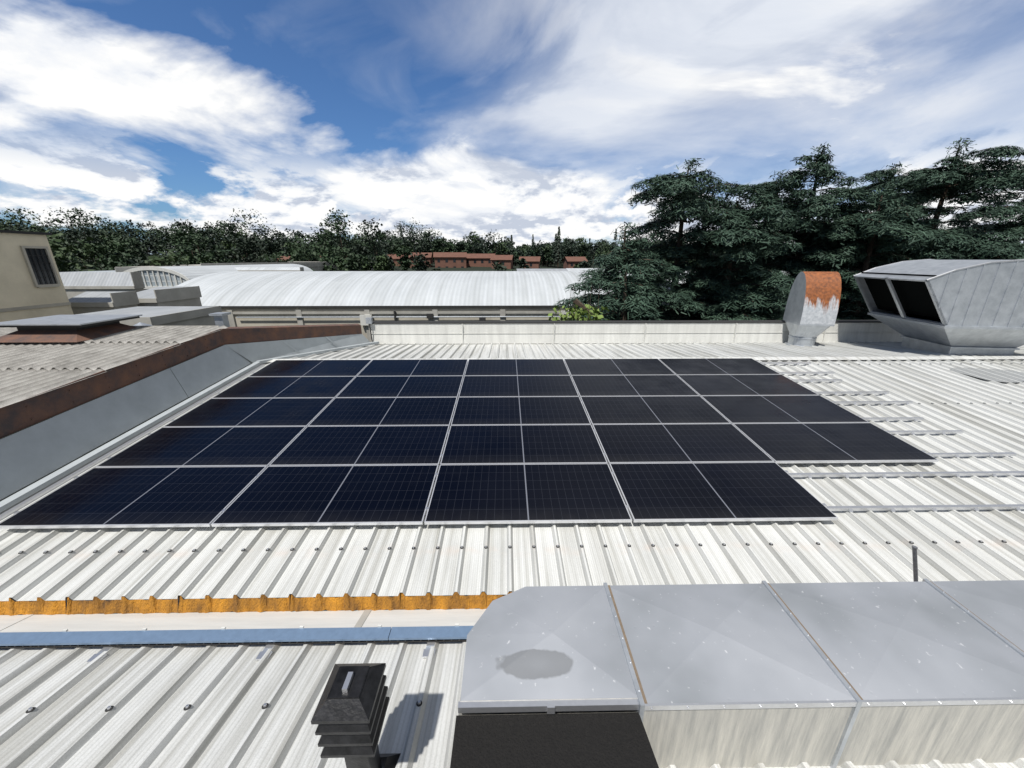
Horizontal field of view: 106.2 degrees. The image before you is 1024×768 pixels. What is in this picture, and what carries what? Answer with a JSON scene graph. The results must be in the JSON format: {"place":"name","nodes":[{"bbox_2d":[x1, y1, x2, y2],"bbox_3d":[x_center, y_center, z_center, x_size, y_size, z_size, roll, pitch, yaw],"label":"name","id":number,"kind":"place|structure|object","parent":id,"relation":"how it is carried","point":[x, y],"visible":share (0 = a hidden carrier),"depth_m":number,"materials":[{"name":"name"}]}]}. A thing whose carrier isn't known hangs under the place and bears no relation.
{"place":"outdoors","nodes":[
{"label":"outdoors","id":0,"kind":"place"},
{"bbox_2d":[0,230,73,321],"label":"rendered block","id":1,"kind":"structure","parent":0,"point":[31,284],"depth_m":18.55,"materials":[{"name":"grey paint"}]},
{"bbox_2d":[60,272,144,298],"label":"pale roof","id":2,"kind":"structure","parent":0,"point":[76,283],"depth_m":34.62,"materials":[{"name":"white metal"}]},
{"bbox_2d":[0,326,277,607],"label":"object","id":3,"kind":"structure","parent":0,"point":[107,442],"depth_m":9.63,"materials":[{"name":"grey metal"}]},
{"bbox_2d":[0,325,227,407],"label":"corrugated roof","id":4,"kind":"structure","parent":3,"relation":"on","point":[29,369],"depth_m":6.78,"materials":[{"name":"grey metal"}]},
{"bbox_2d":[0,314,142,341],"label":"slab","id":5,"kind":"structure","parent":4,"relation":"on","point":[66,328],"depth_m":7.65,"materials":[{"name":"grey"}]},
{"bbox_2d":[133,322,151,325],"bbox_3d":[-11.908,-0.469,12.796,0.532,3.167,0.546,0,18,-1],"label":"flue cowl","id":6,"kind":"object","parent":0,"point":[140,324],"visible":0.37,"depth_m":12.27,"materials":[{"name":"silver metal"}]},
{"bbox_2d":[75,306,221,325],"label":"slab","id":7,"kind":"structure","parent":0,"point":[176,316],"depth_m":18.68,"materials":[{"name":"grey concrete"}]},
{"bbox_2d":[18,253,671,614],"bbox_3d":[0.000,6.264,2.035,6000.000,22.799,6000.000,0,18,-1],"label":"terrain","id":8,"kind":"structure","parent":0,"point":[468,268],"depth_m":147.37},
{"bbox_2d":[69,291,139,314],"bbox_3d":[-23.578,-1.311,23.096,2.968,8.219,1.598,0,18,-1],"label":"sawtooth","id":9,"kind":"object","parent":8,"relation":"on","point":[89,302],"visible":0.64,"depth_m":21.64,"materials":[{"name":"grey metal"}]},
{"bbox_2d":[137,286,201,305],"bbox_3d":[-22.854,-2.253,25.961,2.784,8.241,3.605,0,18,-1],"label":"sawtooth","id":10,"kind":"object","parent":8,"relation":"on","point":[174,296],"visible":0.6,"depth_m":24.64,"materials":[{"name":"grey metal"}]},
{"bbox_2d":[0,324,368,499],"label":"upstand wall","id":11,"kind":"structure","parent":8,"relation":"on","point":[30,455],"depth_m":6.42,"materials":[{"name":"grey metal"}]},
{"bbox_2d":[15,230,369,271],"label":"yard trees","id":12,"kind":"object","parent":8,"relation":"on","point":[122,259],"visible":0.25,"depth_m":87.56,"materials":[{"name":"green plant"}]},
{"bbox_2d":[123,264,312,289],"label":"curved roof","id":13,"kind":"structure","parent":8,"relation":"on","point":[153,277],"depth_m":44.00,"materials":[{"name":"grey metal"}]},
{"bbox_2d":[209,312,230,326],"bbox_3d":[-7.150,-0.897,9.686,0.320,1.770,0.320,0,18,-1],"label":"stub vent","id":14,"kind":"object","parent":8,"relation":"on","point":[220,318],"visible":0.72,"depth_m":9.39,"materials":[{"name":"silver metal"}]},
{"bbox_2d":[0,207,441,268],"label":"hill forest","id":15,"kind":"object","parent":8,"relation":"on","point":[248,248],"visible":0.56,"depth_m":145.60,"materials":[{"name":"green plant"}]},
{"bbox_2d":[59,261,393,273],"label":"dark roof","id":16,"kind":"structure","parent":8,"relation":"on","point":[317,266],"depth_m":88.36,"materials":[{"name":"grey concrete"}]},
{"bbox_2d":[132,261,331,266],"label":"brown roof","id":17,"kind":"structure","parent":8,"relation":"on","point":[294,262],"depth_m":70.60,"materials":[{"name":"grey concrete"}]},
{"bbox_2d":[234,267,303,270],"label":"hall roof","id":18,"kind":"structure","parent":8,"relation":"on","point":[270,268],"depth_m":53.67,"materials":[{"name":"white metal"}]},
{"bbox_2d":[277,256,292,261],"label":"hill house","id":19,"kind":"structure","parent":8,"relation":"on","point":[285,258],"depth_m":155.90,"materials":[{"name":"paint"}]},
{"bbox_2d":[383,254,401,265],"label":"hill house","id":20,"kind":"structure","parent":8,"relation":"on","point":[395,258],"depth_m":158.66,"materials":[{"name":"paint"}]},
{"bbox_2d":[408,253,433,267],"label":"hill house","id":21,"kind":"structure","parent":8,"relation":"on","point":[429,257],"depth_m":150.18,"materials":[{"name":"brick"}]},
{"bbox_2d":[164,225,691,267],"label":"hill conifers","id":22,"kind":"object","parent":8,"relation":"on","point":[555,254],"visible":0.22,"depth_m":168.73,"materials":[{"name":"green plant"}]},
{"bbox_2d":[433,252,466,267],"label":"hill house","id":23,"kind":"structure","parent":8,"relation":"on","point":[450,259],"depth_m":149.18,"materials":[{"name":"brick"}]},
{"bbox_2d":[466,254,495,266],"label":"hill house","id":24,"kind":"structure","parent":8,"relation":"on","point":[478,260],"depth_m":157.41,"materials":[{"name":"brick"}]},
{"bbox_2d":[219,244,784,270],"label":"trees","id":25,"kind":"object","parent":8,"relation":"on","point":[382,262],"visible":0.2,"depth_m":111.41,"materials":[{"name":"green plant"}]},
{"bbox_2d":[490,255,513,268],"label":"hill house","id":26,"kind":"structure","parent":8,"relation":"on","point":[506,260],"depth_m":149.27,"materials":[{"name":"brick"}]},
{"bbox_2d":[177,271,866,337],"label":"barrel hall","id":27,"kind":"structure","parent":8,"relation":"on","point":[311,291],"depth_m":30.54,"materials":[{"name":"white metal"}]},
{"bbox_2d":[227,309,846,341],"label":"barrel hall wall fittings","id":28,"kind":"object","parent":27,"relation":"attached to","point":[433,313],"visible":0.2,"depth_m":29.54,"materials":[{"name":"beige metal"}]},
{"bbox_2d":[519,256,540,268],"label":"hill house","id":29,"kind":"structure","parent":8,"relation":"on","point":[533,262],"depth_m":151.80,"materials":[{"name":"brick"}]},
{"bbox_2d":[517,269,567,270],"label":"roof","id":30,"kind":"structure","parent":8,"relation":"on","point":[542,270],"depth_m":97.36,"materials":[{"name":"beige metal"}]},
{"bbox_2d":[378,230,721,266],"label":"hill forest","id":31,"kind":"object","parent":8,"relation":"on","point":[544,251],"visible":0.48,"depth_m":184.62,"materials":[{"name":"green plant"}]},
{"bbox_2d":[563,257,587,268],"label":"hill house","id":32,"kind":"structure","parent":8,"relation":"on","point":[570,262],"depth_m":156.27,"materials":[{"name":"paint"}]},
{"bbox_2d":[548,284,609,320],"bbox_3d":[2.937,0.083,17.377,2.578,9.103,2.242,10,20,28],"label":"shrub","id":33,"kind":"object","parent":8,"relation":"on","point":[594,312],"visible":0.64,"depth_m":16.02,"materials":[{"name":"green plant"}]},
{"bbox_2d":[566,268,600,270],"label":"roof","id":34,"kind":"structure","parent":8,"relation":"on","point":[576,269],"depth_m":81.98,"materials":[{"name":"grey metal"}]},
{"bbox_2d":[582,262,664,320],"bbox_3d":[6.627,-1.611,22.153,9.543,10.322,9.032,-6,19,-17],"label":"cedar tree","id":35,"kind":"object","parent":8,"relation":"on","point":[625,284],"visible":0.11,"depth_m":20.37,"materials":[{"name":"green plant"}]},
{"bbox_2d":[553,222,704,319],"bbox_3d":[6.754,-3.657,24.402,11.098,12.354,10.245,5,19,16],"label":"cedar tree","id":36,"kind":"object","parent":8,"relation":"on","point":[655,266],"visible":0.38,"depth_m":22.56,"materials":[{"name":"green plant"}]},
{"bbox_2d":[365,318,902,343],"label":"parapet","id":37,"kind":"structure","parent":8,"relation":"on","point":[569,332],"depth_m":12.69,"materials":[{"name":"grey metal"}]},
{"bbox_2d":[563,158,782,320],"bbox_3d":[12.350,-6.656,27.034,17.875,16.032,15.739,7,19,21],"label":"cedar tree","id":38,"kind":"object","parent":8,"relation":"on","point":[682,201],"visible":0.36,"depth_m":23.72,"materials":[{"name":"green plant"}]},
{"bbox_2d":[659,194,804,319],"bbox_3d":[13.679,-4.472,24.677,13.666,14.139,11.219,9,20,25],"label":"cedar tree","id":39,"kind":"object","parent":8,"relation":"on","point":[771,216],"visible":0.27,"depth_m":22.99,"materials":[{"name":"green plant"}]},
{"bbox_2d":[702,169,871,319],"bbox_3d":[20.494,-8.222,31.466,13.783,16.597,14.497,0,18,-1],"label":"cedar tree","id":40,"kind":"object","parent":8,"relation":"on","point":[795,266],"visible":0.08,"depth_m":27.58,"materials":[{"name":"green plant"}]},
{"bbox_2d":[689,143,963,319],"bbox_3d":[20.583,-7.546,28.146,18.024,17.776,15.609,-13,22,-35],"label":"cedar tree","id":41,"kind":"object","parent":8,"relation":"on","point":[824,205],"visible":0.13,"depth_m":25.23,"materials":[{"name":"green plant"}]},
{"bbox_2d":[801,188,975,319],"bbox_3d":[22.751,-5.342,26.340,12.520,14.492,10.082,8,19,22],"label":"cedar tree","id":42,"kind":"object","parent":8,"relation":"on","point":[841,235],"visible":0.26,"depth_m":24.02,"materials":[{"name":"green plant"}]},
{"bbox_2d":[815,161,966,253],"bbox_3d":[32.751,-10.391,36.014,17.519,18.023,19.423,-17,25,-42],"label":"cedar tree","id":43,"kind":"object","parent":8,"relation":"on","point":[877,177],"visible":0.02,"depth_m":32.25,"materials":[{"name":"green plant"}]},
{"bbox_2d":[858,137,1023,267],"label":"cedar tree","id":44,"kind":"object","parent":8,"relation":"on","point":[955,180],"visible":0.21,"depth_m":25.28,"materials":[{"name":"green plant"}]},
{"bbox_2d":[939,170,1023,259],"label":"cedar tree","id":45,"kind":"object","parent":8,"relation":"on","point":[986,212],"visible":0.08,"depth_m":30.72,"materials":[{"name":"green plant"}]},
{"bbox_2d":[0,342,1023,615],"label":"roof","id":46,"kind":"structure","parent":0,"point":[256,576],"depth_m":4.11,"materials":[{"name":"white metal"}]},
{"bbox_2d":[0,341,378,520],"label":"gutter","id":47,"kind":"object","parent":46,"relation":"on","point":[22,494],"visible":0.98,"depth_m":5.87,"materials":[{"name":"metal"}]},
{"bbox_2d":[0,609,485,631],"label":"valley gutter","id":48,"kind":"object","parent":46,"relation":"on","point":[230,620],"visible":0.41,"depth_m":3.37,"materials":[{"name":"white metal"}]},
{"bbox_2d":[13,361,1023,514],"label":"panel rails","id":49,"kind":"object","parent":46,"relation":"on","point":[935,508],"visible":0.17,"depth_m":5.16,"materials":[{"name":"metal"}]},
{"bbox_2d":[0,358,938,528],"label":"solar panels","id":50,"kind":"object","parent":49,"relation":"on","point":[522,445],"visible":1,"depth_m":5.59,"materials":[{"name":"glass"}]},
{"bbox_2d":[18,363,1023,553],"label":"roof screws","id":51,"kind":"object","parent":46,"relation":"on","point":[509,547],"visible":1,"depth_m":4.01,"materials":[{"name":"grey metal"}]},
{"bbox_2d":[783,271,840,346],"bbox_3d":[9.268,-2.312,11.948,0.927,2.270,1.120,4,18,11],"label":"gooseneck vent","id":52,"kind":"object","parent":46,"relation":"on","point":[811,309],"visible":0.94,"depth_m":11.50,"materials":[{"name":"silver metal"}]},
{"bbox_2d":[912,545,917,581],"bbox_3d":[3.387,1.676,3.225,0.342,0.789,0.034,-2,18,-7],"label":"metal post","id":53,"kind":"object","parent":46,"relation":"on","point":[915,563],"visible":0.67,"depth_m":3.14,"materials":[{"name":"grey metal"}]},
{"bbox_2d":[853,259,1023,355],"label":"intake hood","id":54,"kind":"object","parent":46,"relation":"on","point":[964,307],"visible":0.98,"depth_m":9.81,"materials":[{"name":"grey metal"}]},
{"bbox_2d":[950,367,1023,382],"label":"roof damp patch","id":55,"kind":"object","parent":46,"relation":"on","point":[994,372],"visible":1,"depth_m":8.67,"materials":[{"name":"grey metal"}]},
{"bbox_2d":[0,642,1023,767],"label":"roof","id":56,"kind":"structure","parent":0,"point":[150,693],"depth_m":2.54,"materials":[{"name":"white metal"}]},
{"bbox_2d":[26,700,421,712],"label":"roof screws","id":57,"kind":"object","parent":56,"relation":"on","point":[188,706],"visible":0.36,"depth_m":2.49,"materials":[{"name":"grey metal"}]},
{"bbox_2d":[0,623,472,662],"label":"cable tray","id":58,"kind":"object","parent":56,"relation":"on","point":[268,638],"visible":0.68,"depth_m":3.00,"materials":[{"name":"blue"}]},
{"bbox_2d":[311,663,400,767],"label":"roof vent","id":59,"kind":"object","parent":56,"relation":"on","point":[348,717],"visible":1,"depth_m":1.84,"materials":[{"name":"black metal"}]},
{"bbox_2d":[450,579,1023,767],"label":"air duct","id":60,"kind":"object","parent":56,"relation":"attached to","point":[833,675],"visible":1,"depth_m":2.15,"materials":[{"name":"metal"}]},
{"bbox_2d":[0,0,1023,253],"label":"sky","id":61,"kind":"structure","parent":0,"point":[521,119],"materials":[{"name":"blue"}]}
]}

